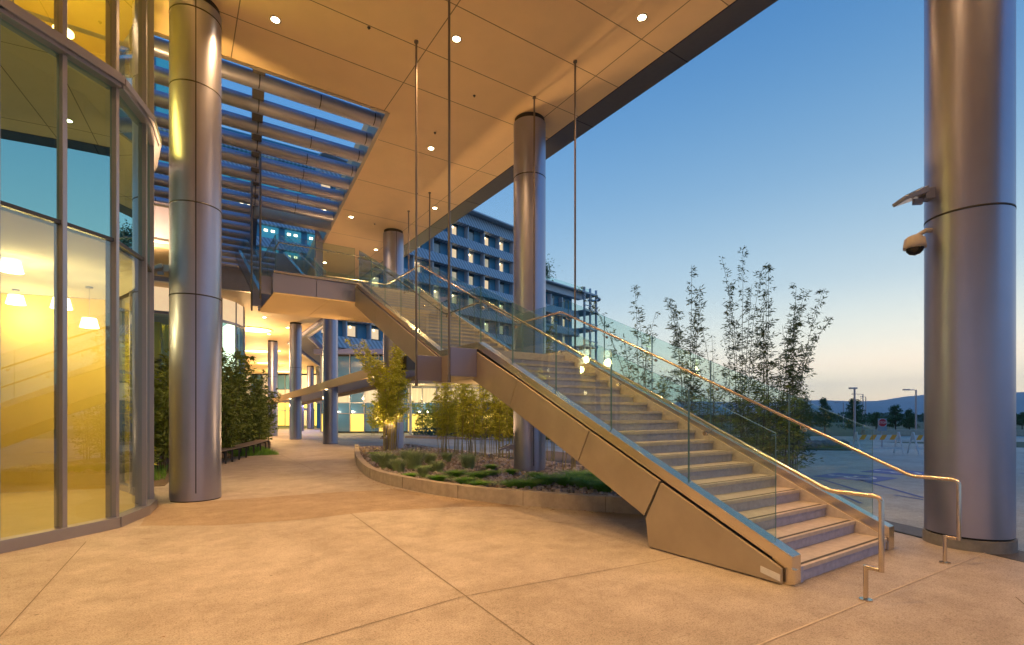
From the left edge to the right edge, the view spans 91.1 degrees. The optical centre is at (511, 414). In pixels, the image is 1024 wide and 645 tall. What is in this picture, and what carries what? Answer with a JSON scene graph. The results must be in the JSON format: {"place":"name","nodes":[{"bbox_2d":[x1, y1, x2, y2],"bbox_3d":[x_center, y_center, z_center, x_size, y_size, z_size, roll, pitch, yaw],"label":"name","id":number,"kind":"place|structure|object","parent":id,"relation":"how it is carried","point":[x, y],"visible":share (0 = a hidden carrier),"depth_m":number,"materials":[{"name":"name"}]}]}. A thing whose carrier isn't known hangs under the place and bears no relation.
{"place":"outdoors","nodes":[
{"label":"outdoors","id":0,"kind":"place"},
{"bbox_2d":[122,442,270,486],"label":"hedge bed soil","id":1,"kind":"structure","parent":0,"point":[162,482],"depth_m":13.45,"materials":[{"name":"brown soil"}]},
{"bbox_2d":[122,337,158,478],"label":"bamboo","id":2,"kind":"object","parent":1,"relation":"on","point":[125,439],"visible":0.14,"depth_m":11.99,"materials":[{"name":"green plant"}]},
{"bbox_2d":[122,339,168,469],"bbox_3d":[-9.936,-0.296,13.856,1.718,3.794,1.994,0,0,-34],"label":"bamboo","id":3,"kind":"object","parent":1,"relation":"on","point":[161,445],"visible":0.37,"depth_m":13.77,"materials":[{"name":"green plant"}]},
{"bbox_2d":[122,445,278,481],"bbox_3d":[-11.241,1.500,16.884,4.714,0.200,13.220,0,0,-6],"label":"grass strip","id":4,"kind":"object","parent":1,"relation":"on","point":[264,451],"depth_m":19.35,"materials":[{"name":"green plant"}]},
{"bbox_2d":[168,347,255,458],"bbox_3d":[-10.431,-0.600,17.836,2.593,4.416,2.803,0,0,22],"label":"bamboo","id":5,"kind":"object","parent":1,"relation":"on","point":[229,416],"visible":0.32,"depth_m":17.94,"materials":[{"name":"green plant"}]},
{"bbox_2d":[222,348,264,448],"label":"bamboo","id":6,"kind":"object","parent":1,"relation":"on","point":[246,419],"visible":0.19,"depth_m":21.23,"materials":[{"name":"green plant"}]},
{"bbox_2d":[240,360,270,446],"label":"bamboo","id":7,"kind":"object","parent":1,"relation":"on","point":[260,418],"visible":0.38,"depth_m":24.15,"materials":[{"name":"green plant"}]},
{"bbox_2d":[247,378,280,443],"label":"bamboo","id":8,"kind":"object","parent":1,"relation":"on","point":[270,414],"visible":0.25,"depth_m":27.37,"materials":[{"name":"green plant"}]},
{"bbox_2d":[314,349,513,433],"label":"lobby building","id":9,"kind":"structure","parent":0,"point":[352,415],"depth_m":54.00,"materials":[{"name":"grey"}]},
{"bbox_2d":[338,414,348,430],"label":"window","id":10,"kind":"structure","parent":9,"relation":"in","point":[343,419],"depth_m":54.00,"materials":[{"name":"blue glass"}]},
{"bbox_2d":[338,356,348,376],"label":"window","id":11,"kind":"structure","parent":9,"relation":"in","point":[343,361],"depth_m":54.00,"materials":[{"name":"blue glass"}]},
{"bbox_2d":[351,414,363,430],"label":"window","id":12,"kind":"structure","parent":9,"relation":"in","point":[357,420],"depth_m":54.00,"materials":[{"name":"yellow glass"}]},
{"bbox_2d":[351,403,363,412],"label":"window","id":13,"kind":"structure","parent":9,"relation":"in","point":[356,407],"depth_m":54.00,"materials":[{"name":"blue glass"}]},
{"bbox_2d":[351,356,363,372],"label":"window","id":14,"kind":"structure","parent":9,"relation":"in","point":[356,365],"depth_m":54.00,"materials":[{"name":"blue glass"}]},
{"bbox_2d":[408,388,421,401],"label":"window","id":15,"kind":"structure","parent":9,"relation":"in","point":[416,392],"depth_m":54.00,"materials":[{"name":"glass"}]},
{"bbox_2d":[423,388,435,401],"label":"window","id":16,"kind":"structure","parent":9,"relation":"in","point":[428,396],"depth_m":54.00,"materials":[{"name":"beige glass"}]},
{"bbox_2d":[0,432,1023,644],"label":"plaza paving","id":17,"kind":"structure","parent":0,"point":[294,582],"depth_m":4.67,"materials":[{"name":"beige concrete"}]},
{"bbox_2d":[0,0,161,553],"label":"glass drum","id":18,"kind":"object","parent":17,"relation":"on","point":[80,143],"visible":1,"depth_m":7.56,"materials":[{"name":"grey"}]},
{"bbox_2d":[1,258,23,273],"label":"pendant lamp","id":19,"kind":"object","parent":18,"relation":"hanging from","point":[11,266],"visible":0.99,"depth_m":7.83,"materials":[{"name":"beige"}]},
{"bbox_2d":[5,289,25,305],"bbox_3d":[-9.673,-2.286,9.800,0.300,0.288,0.300,0,0,-34],"label":"pendant lamp","id":20,"kind":"object","parent":18,"relation":"hanging from","point":[15,299],"visible":1,"depth_m":9.73,"materials":[{"name":"beige"}]},
{"bbox_2d":[79,286,98,328],"bbox_3d":[-8.071,-2.041,9.600,0.300,0.778,0.300,0,0,-34],"label":"pendant lamp","id":21,"kind":"object","parent":18,"relation":"hanging from","point":[89,322],"visible":1,"depth_m":9.54,"materials":[{"name":"beige"}]},
{"bbox_2d":[125,201,168,276],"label":"bridge beam","id":22,"kind":"structure","parent":18,"relation":"attached to","point":[161,232],"depth_m":9.87,"materials":[{"name":"beige paint"}]},
{"bbox_2d":[132,0,777,283],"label":"overhanging building","id":23,"kind":"structure","parent":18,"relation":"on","point":[509,59],"depth_m":11.23,"materials":[{"name":"beige"}]},
{"bbox_2d":[24,9,380,269],"bbox_3d":[-14.909,-7.950,16.193,17.242,1.000,18.500,0,0,-34],"label":"louvred skylight","id":24,"kind":"object","parent":23,"relation":"attached to","point":[236,222],"visible":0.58,"depth_m":14.81,"materials":[{"name":"grey metal"}]},
{"bbox_2d":[69,286,244,444],"bbox_3d":[-20.861,-2.550,30.079,8.760,8.300,8.671,0,0,-34],"label":"glass drum","id":25,"kind":"object","parent":17,"relation":"on","point":[233,326],"visible":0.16,"depth_m":26.66,"materials":[{"name":"grey"}]},
{"bbox_2d":[169,0,221,502],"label":"round column","id":26,"kind":"structure","parent":17,"relation":"on","point":[195,250],"depth_m":9.14,"materials":[{"name":"grey metal"}]},
{"bbox_2d":[154,263,168,274],"bbox_3d":[-6.542,-2.674,9.307,0.387,0.188,0.240,0,0,-17],"label":"floodlight","id":27,"kind":"object","parent":26,"relation":"attached to","point":[161,269],"visible":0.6,"depth_m":9.28,"materials":[{"name":"grey"}]},
{"bbox_2d":[222,440,269,463],"bbox_3d":[-10.126,1.175,18.509,0.790,0.850,8.723,0,0,-13],"label":"slatted bench","id":28,"kind":"object","parent":17,"relation":"on","point":[238,447],"visible":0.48,"depth_m":18.47,"materials":[{"name":"brown wood"}]},
{"bbox_2d":[268,340,277,435],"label":"round column","id":29,"kind":"structure","parent":17,"relation":"on","point":[273,364],"depth_m":45.65,"materials":[{"name":"black"}]},
{"bbox_2d":[289,322,301,439],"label":"round column","id":30,"kind":"structure","parent":17,"relation":"on","point":[295,378],"depth_m":36.64,"materials":[{"name":"black"}]},
{"bbox_2d":[323,318,337,443],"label":"round column","id":31,"kind":"structure","parent":17,"relation":"on","point":[330,372],"depth_m":29.10,"materials":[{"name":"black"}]},
{"bbox_2d":[269,356,414,404],"bbox_3d":[-11.424,-1.538,32.167,3.062,1.527,28.633,0,0,-36],"label":"entrance canopy","id":32,"kind":"object","parent":31,"relation":"attached to","point":[353,383],"visible":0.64,"depth_m":29.41,"materials":[{"name":"grey metal"}]},
{"bbox_2d":[140,489,521,525],"bbox_3d":[-3.157,1.598,9.050,6.153,0.001,2.808,0,0,-18],"label":"paving band","id":33,"kind":"object","parent":17,"relation":"on","point":[272,509],"visible":0.92,"depth_m":8.70,"materials":[{"name":"beige concrete"}]},
{"bbox_2d":[0,452,1023,644],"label":"paving joint","id":34,"kind":"object","parent":17,"relation":"on","point":[369,623],"visible":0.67,"depth_m":4.63,"materials":[{"name":"brown"}]},
{"bbox_2d":[355,443,756,513],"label":"planter kerb","id":35,"kind":"structure","parent":17,"relation":"on","point":[590,502],"depth_m":9.02,"materials":[{"name":"brown"}]},
{"bbox_2d":[359,444,619,495],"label":"stone mulch","id":36,"kind":"object","parent":35,"relation":"in","point":[503,475],"visible":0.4,"depth_m":12.95,"materials":[{"name":"gravel"}]},
{"bbox_2d":[344,338,411,450],"bbox_3d":[-5.298,-0.894,20.115,2.630,4.730,2.498,0,0,-1],"label":"bamboo","id":37,"kind":"object","parent":36,"relation":"on","point":[388,409],"visible":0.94,"depth_m":19.80,"materials":[{"name":"green plant"}]},
{"bbox_2d":[370,449,404,468],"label":"grass tuft","id":38,"kind":"object","parent":36,"relation":"on","point":[383,461],"visible":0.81,"depth_m":13.54,"materials":[{"name":"green plant"}]},
{"bbox_2d":[383,228,403,449],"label":"round column","id":39,"kind":"structure","parent":36,"relation":"on","point":[393,249],"depth_m":20.84,"materials":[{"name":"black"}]},
{"bbox_2d":[387,457,410,472],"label":"grass tuft","id":40,"kind":"object","parent":36,"relation":"on","point":[398,466],"visible":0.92,"depth_m":12.70,"materials":[{"name":"green plant"}]},
{"bbox_2d":[398,448,430,468],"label":"grass tuft","id":41,"kind":"object","parent":36,"relation":"on","point":[415,458],"visible":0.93,"depth_m":13.51,"materials":[{"name":"green plant"}]},
{"bbox_2d":[413,464,431,476],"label":"grass tuft","id":42,"kind":"object","parent":36,"relation":"on","point":[423,470],"visible":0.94,"depth_m":11.76,"materials":[{"name":"plant"}]},
{"bbox_2d":[418,451,439,464],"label":"grass tuft","id":43,"kind":"object","parent":36,"relation":"on","point":[430,458],"visible":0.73,"depth_m":14.59,"materials":[{"name":"plant"}]},
{"bbox_2d":[427,460,447,471],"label":"grass tuft","id":44,"kind":"object","parent":36,"relation":"on","point":[437,467],"visible":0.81,"depth_m":12.51,"materials":[{"name":"plant"}]},
{"bbox_2d":[431,381,465,453],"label":"bamboo","id":45,"kind":"object","parent":36,"relation":"on","point":[447,414],"visible":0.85,"depth_m":18.49,"materials":[{"name":"green plant"}]},
{"bbox_2d":[446,476,480,483],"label":"green ground plant","id":46,"kind":"object","parent":36,"relation":"on","point":[461,480],"visible":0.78,"depth_m":10.62,"materials":[{"name":"green plant"}]},
{"bbox_2d":[452,452,483,468],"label":"grass tuft","id":47,"kind":"object","parent":36,"relation":"on","point":[469,460],"visible":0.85,"depth_m":13.32,"materials":[{"name":"green plant"}]},
{"bbox_2d":[453,383,487,456],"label":"bamboo","id":48,"kind":"object","parent":36,"relation":"on","point":[464,408],"visible":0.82,"depth_m":17.51,"materials":[{"name":"green plant"}]},
{"bbox_2d":[474,386,506,457],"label":"bamboo","id":49,"kind":"object","parent":36,"relation":"on","point":[488,413],"visible":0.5,"depth_m":16.94,"materials":[{"name":"green plant"}]},
{"bbox_2d":[489,395,513,458],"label":"bamboo","id":50,"kind":"object","parent":36,"relation":"on","point":[508,431],"visible":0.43,"depth_m":16.54,"materials":[{"name":"green plant"}]},
{"bbox_2d":[499,477,548,488],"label":"green ground plant","id":51,"kind":"object","parent":36,"relation":"on","point":[531,484],"visible":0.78,"depth_m":10.02,"materials":[{"name":"green plant"}]},
{"bbox_2d":[514,112,545,471],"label":"round column","id":52,"kind":"structure","parent":36,"relation":"on","point":[529,446],"depth_m":12.82,"materials":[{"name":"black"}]},
{"bbox_2d":[522,472,561,484],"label":"green ground plant","id":53,"kind":"object","parent":36,"relation":"on","point":[547,479],"visible":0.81,"depth_m":10.50,"materials":[{"name":"green plant"}]},
{"bbox_2d":[543,472,591,485],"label":"green ground plant","id":54,"kind":"object","parent":36,"relation":"on","point":[566,478],"visible":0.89,"depth_m":10.35,"materials":[{"name":"green plant"}]},
{"bbox_2d":[562,475,602,488],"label":"green ground plant","id":55,"kind":"object","parent":36,"relation":"on","point":[580,480],"visible":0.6,"depth_m":10.07,"materials":[{"name":"green plant"}]},
{"bbox_2d":[577,478,612,491],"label":"green ground plant","id":56,"kind":"object","parent":36,"relation":"on","point":[603,487],"visible":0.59,"depth_m":9.43,"materials":[{"name":"green plant"}]},
{"bbox_2d":[235,0,960,601],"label":"staircase","id":57,"kind":"structure","parent":17,"relation":"on","point":[685,482],"depth_m":7.33,"materials":[{"name":"concrete"}]},
{"bbox_2d":[757,553,983,644],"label":"sealed paving joint","id":58,"kind":"object","parent":17,"relation":"on","point":[861,602],"visible":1,"depth_m":4.19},
{"bbox_2d":[884,520,1023,561],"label":"asphalt band","id":59,"kind":"object","parent":17,"relation":"on","point":[917,531],"depth_m":6.82,"materials":[{"name":"grey asphalt"}]},
{"bbox_2d":[922,0,1017,555],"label":"round column","id":60,"kind":"structure","parent":17,"relation":"on","point":[970,208],"depth_m":5.87,"materials":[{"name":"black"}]},
{"bbox_2d":[892,185,934,206],"bbox_3d":[5.016,-2.704,6.263,0.387,0.188,0.240,0,0,7],"label":"floodlight","id":61,"kind":"object","parent":60,"relation":"attached to","point":[920,196],"visible":1,"depth_m":6.18,"materials":[{"name":"grey metal"}]},
{"bbox_2d":[903,228,932,255],"bbox_3d":[5.047,-2.141,6.266,0.319,0.332,0.236,0,0,-21],"label":"security camera","id":62,"kind":"object","parent":60,"relation":"attached to","point":[914,244],"visible":1,"depth_m":6.19,"materials":[{"name":"beige plastic"}]},
{"bbox_2d":[278,428,777,449],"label":"drive","id":63,"kind":"structure","parent":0,"point":[367,437],"depth_m":34.41,"materials":[{"name":"concrete"}]},
{"bbox_2d":[307,366,313,428],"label":"round column","id":64,"kind":"structure","parent":63,"relation":"on","point":[310,406],"depth_m":69.55,"materials":[{"name":"black"}]},
{"bbox_2d":[362,399,380,435],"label":"bamboo","id":65,"kind":"object","parent":63,"relation":"on","point":[372,423],"visible":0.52,"depth_m":45.86,"materials":[{"name":"green plant"}]},
{"bbox_2d":[407,399,430,430],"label":"bamboo","id":66,"kind":"object","parent":63,"relation":"on","point":[422,417],"visible":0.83,"depth_m":44.02,"materials":[{"name":"green plant"}]},
{"bbox_2d":[425,399,441,430],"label":"bamboo","id":67,"kind":"object","parent":63,"relation":"on","point":[431,410],"visible":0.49,"depth_m":42.18,"materials":[{"name":"green plant"}]},
{"bbox_2d":[405,426,551,441],"bbox_3d":[-0.109,1.487,33.771,20.499,1.125,2.707,0,0,37],"label":"shrub island","id":68,"kind":"object","parent":63,"relation":"on","point":[421,433],"visible":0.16,"depth_m":37.60,"materials":[{"name":"green plant"}]},
{"bbox_2d":[495,451,580,464],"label":"side bed soil","id":69,"kind":"structure","parent":0,"point":[558,456],"depth_m":18.04,"materials":[{"name":"brown soil"}]},
{"bbox_2d":[546,317,558,460],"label":"bamboo","id":70,"kind":"object","parent":69,"relation":"on","point":[549,343],"visible":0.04,"depth_m":15.98,"materials":[{"name":"green plant"}]},
{"bbox_2d":[577,285,689,396],"bbox_3d":[3.087,-0.922,12.641,3.076,4.925,1.391,0,0,-34],"label":"bamboo","id":71,"kind":"object","parent":69,"relation":"on","point":[637,353],"visible":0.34,"depth_m":12.69,"materials":[{"name":"green plant"}]},
{"bbox_2d":[654,370,675,400],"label":"bamboo","id":72,"kind":"object","parent":69,"relation":"on","point":[663,387],"visible":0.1,"depth_m":12.20,"materials":[{"name":"green plant"}]},
{"bbox_2d":[663,265,711,419],"bbox_3d":[4.481,-1.135,12.880,1.226,5.350,1.300,0,0,14],"label":"bamboo","id":73,"kind":"object","parent":69,"relation":"on","point":[693,388],"visible":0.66,"depth_m":12.82,"materials":[{"name":"green plant"}]},
{"bbox_2d":[684,386,738,428],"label":"bamboo","id":74,"kind":"object","parent":69,"relation":"on","point":[713,409],"visible":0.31,"depth_m":12.08,"materials":[{"name":"green plant"}]},
{"bbox_2d":[690,300,735,431],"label":"bamboo","id":75,"kind":"object","parent":69,"relation":"on","point":[707,412],"visible":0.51,"depth_m":13.13,"materials":[{"name":"green plant"}]},
{"bbox_2d":[715,247,767,449],"bbox_3d":[5.999,-1.480,13.392,1.489,6.042,1.424,0,0,31],"label":"bamboo","id":76,"kind":"object","parent":69,"relation":"on","point":[735,377],"visible":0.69,"depth_m":13.33,"materials":[{"name":"green plant"}]},
{"bbox_2d":[728,378,779,458],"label":"bamboo","id":77,"kind":"object","parent":69,"relation":"on","point":[745,421],"visible":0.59,"depth_m":12.14,"materials":[{"name":"green plant"}]},
{"bbox_2d":[749,264,810,461],"bbox_3d":[6.645,-1.211,13.006,1.711,5.503,1.501,0,0,-34],"label":"bamboo","id":78,"kind":"object","parent":69,"relation":"on","point":[763,346],"visible":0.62,"depth_m":12.90,"materials":[{"name":"green plant"}]},
{"bbox_2d":[750,385,813,470],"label":"bamboo","id":79,"kind":"object","parent":69,"relation":"on","point":[792,439],"visible":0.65,"depth_m":11.76,"materials":[{"name":"green plant"}]},
{"bbox_2d":[765,283,833,470],"bbox_3d":[7.268,-0.872,12.684,2.101,4.826,1.366,0,0,-34],"label":"bamboo","id":80,"kind":"object","parent":69,"relation":"on","point":[791,371],"visible":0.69,"depth_m":12.51,"materials":[{"name":"green plant"}]},
{"bbox_2d":[154,0,1023,402],"label":"sky","id":81,"kind":"structure","parent":0,"point":[793,139],"materials":[{"name":"blue"}]},
{"bbox_2d":[278,415,1023,561],"bbox_3d":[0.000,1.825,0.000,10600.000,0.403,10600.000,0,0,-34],"label":"ground","id":82,"kind":"structure","parent":0,"point":[833,430],"depth_m":56.01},
{"bbox_2d":[119,45,318,337],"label":"tower","id":83,"kind":"structure","parent":82,"relation":"on","point":[270,230],"depth_m":94.36,"materials":[{"name":"teal glass"}]},
{"bbox_2d":[262,225,278,239],"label":"window","id":84,"kind":"structure","parent":83,"relation":"in","point":[267,231],"depth_m":94.22,"materials":[{"name":"teal glass"}]},
{"bbox_2d":[285,229,300,243],"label":"window","id":85,"kind":"structure","parent":83,"relation":"in","point":[291,234],"depth_m":96.42,"materials":[{"name":"teal glass"}]},
{"bbox_2d":[245,374,316,425],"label":"entrance hall","id":86,"kind":"structure","parent":82,"relation":"on","point":[283,408],"depth_m":84.00,"materials":[{"name":"yellow"}]},
{"bbox_2d":[316,152,600,427],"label":"tower block","id":87,"kind":"structure","parent":82,"relation":"on","point":[481,249],"depth_m":92.65,"materials":[{"name":"grey"}]},
{"bbox_2d":[154,258,373,373],"bbox_3d":[-29.823,-7.600,57.219,42.106,2.200,67.876,0,0,-34],"label":"overhang","id":88,"kind":"object","parent":87,"relation":"attached to","point":[235,287],"visible":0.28,"depth_m":38.43,"materials":[{"name":"beige paint"}]},
{"bbox_2d":[245,326,272,332],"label":"round ceiling light","id":89,"kind":"object","parent":88,"relation":"attached to","point":[255,329],"visible":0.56,"depth_m":40.08,"materials":[{"name":"white"}]},
{"bbox_2d":[342,321,356,337],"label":"window","id":90,"kind":"structure","parent":87,"relation":"in","point":[349,329],"depth_m":74.79,"materials":[{"name":"white"}]},
{"bbox_2d":[367,324,379,340],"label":"window","id":91,"kind":"structure","parent":87,"relation":"in","point":[373,332],"depth_m":77.66,"materials":[{"name":"white"}]},
{"bbox_2d":[430,238,439,252],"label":"window","id":92,"kind":"structure","parent":87,"relation":"in","point":[434,245],"depth_m":86.29,"materials":[{"name":"blue"}]},
{"bbox_2d":[430,285,439,300],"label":"window","id":93,"kind":"structure","parent":87,"relation":"in","point":[435,292],"depth_m":86.40,"materials":[{"name":"grey"}]},
{"bbox_2d":[790,396,817,435],"bbox_3d":[18.422,0.270,32.160,1.888,2.862,1.975,0,0,-10],"label":"young tree","id":94,"kind":"object","parent":82,"relation":"on","point":[808,410],"visible":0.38,"depth_m":31.80,"materials":[{"name":"green plant"}]},
{"bbox_2d":[814,397,838,433],"bbox_3d":[23.658,0.152,37.970,1.807,3.098,1.827,0,0,-34],"label":"young tree","id":95,"kind":"object","parent":82,"relation":"on","point":[824,421],"visible":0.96,"depth_m":37.81,"materials":[{"name":"green plant"}]},
{"bbox_2d":[849,387,856,438],"bbox_3d":[21.707,0.050,32.000,0.440,3.500,0.200,0,0,0],"label":"street lamp","id":96,"kind":"object","parent":82,"relation":"on","point":[854,413],"visible":0.87,"depth_m":31.95,"materials":[{"name":"grey"}]},
{"bbox_2d":[835,398,876,429],"bbox_3d":[23.037,0.296,33.831,2.323,2.810,2.340,0,0,13],"label":"young tree","id":97,"kind":"object","parent":82,"relation":"on","point":[859,417],"visible":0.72,"depth_m":33.84,"materials":[{"name":"green plant"}]},
{"bbox_2d":[697,412,1020,422],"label":"tree belt","id":98,"kind":"object","parent":82,"relation":"on","point":[920,418],"visible":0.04,"depth_m":127.80,"materials":[{"name":"green plant"}]},
{"bbox_2d":[865,411,889,429],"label":"young tree","id":99,"kind":"object","parent":82,"relation":"on","point":[875,420],"visible":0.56,"depth_m":45.80,"materials":[{"name":"green plant"}]},
{"bbox_2d":[884,404,904,429],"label":"young tree","id":100,"kind":"object","parent":82,"relation":"on","point":[895,413],"visible":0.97,"depth_m":41.92,"materials":[{"name":"green plant"}]},
{"bbox_2d":[900,408,920,429],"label":"young tree","id":101,"kind":"object","parent":82,"relation":"on","point":[908,421],"visible":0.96,"depth_m":40.82,"materials":[{"name":"green plant"}]},
{"bbox_2d":[861,430,1023,435],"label":"road wall","id":102,"kind":"structure","parent":82,"relation":"on","point":[917,432],"depth_m":37.00,"materials":[{"name":"grey concrete"}]},
{"bbox_2d":[465,442,1023,550],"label":"parking lot","id":103,"kind":"structure","parent":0,"point":[900,509],"depth_m":13.04,"materials":[{"name":"grey asphalt"}]},
{"bbox_2d":[815,473,895,481],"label":"blue access square","id":104,"kind":"structure","parent":103,"relation":"on","point":[868,478],"depth_m":12.79,"materials":[{"name":"paint"}]},
{"bbox_2d":[851,432,903,453],"bbox_3d":[14.900,1.160,20.500,1.840,0.880,0.560,0,0,0],"label":"barricade","id":105,"kind":"object","parent":103,"relation":"on","point":[857,437],"visible":0.93,"depth_m":20.45,"materials":[{"name":"white paint"}]},
{"bbox_2d":[878,418,886,446],"bbox_3d":[17.251,0.925,23.426,0.400,1.450,0.068,0,0,3],"label":"stop sign","id":106,"kind":"object","parent":103,"relation":"on","point":[882,424],"visible":1,"depth_m":23.41,"materials":[{"name":"red"}]},
{"bbox_2d":[860,469,923,474],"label":"blue access square","id":107,"kind":"structure","parent":103,"relation":"on","point":[883,471],"depth_m":14.13,"materials":[{"name":"paint"}]},
{"bbox_2d":[907,432,923,453],"bbox_3d":[17.000,1.160,20.300,1.840,0.880,0.560,0,0,-5],"label":"barricade","id":108,"kind":"object","parent":103,"relation":"on","point":[916,437],"visible":0.36,"depth_m":20.20,"materials":[{"name":"white paint"}]},
{"bbox_2d":[812,473,1023,502],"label":"blue bay line","id":109,"kind":"object","parent":103,"relation":"on","point":[875,484],"visible":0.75,"depth_m":10.61,"materials":[{"name":"paint"}]},
{"bbox_2d":[674,392,1023,414],"bbox_3d":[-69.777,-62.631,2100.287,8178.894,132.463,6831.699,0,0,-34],"label":"hills","id":110,"kind":"structure","parent":0,"point":[905,403],"depth_m":2547.30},
{"bbox_2d":[737,436,1023,441],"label":"road","id":111,"kind":"structure","parent":0,"point":[907,438],"depth_m":31.82,"materials":[{"name":"grey asphalt"}]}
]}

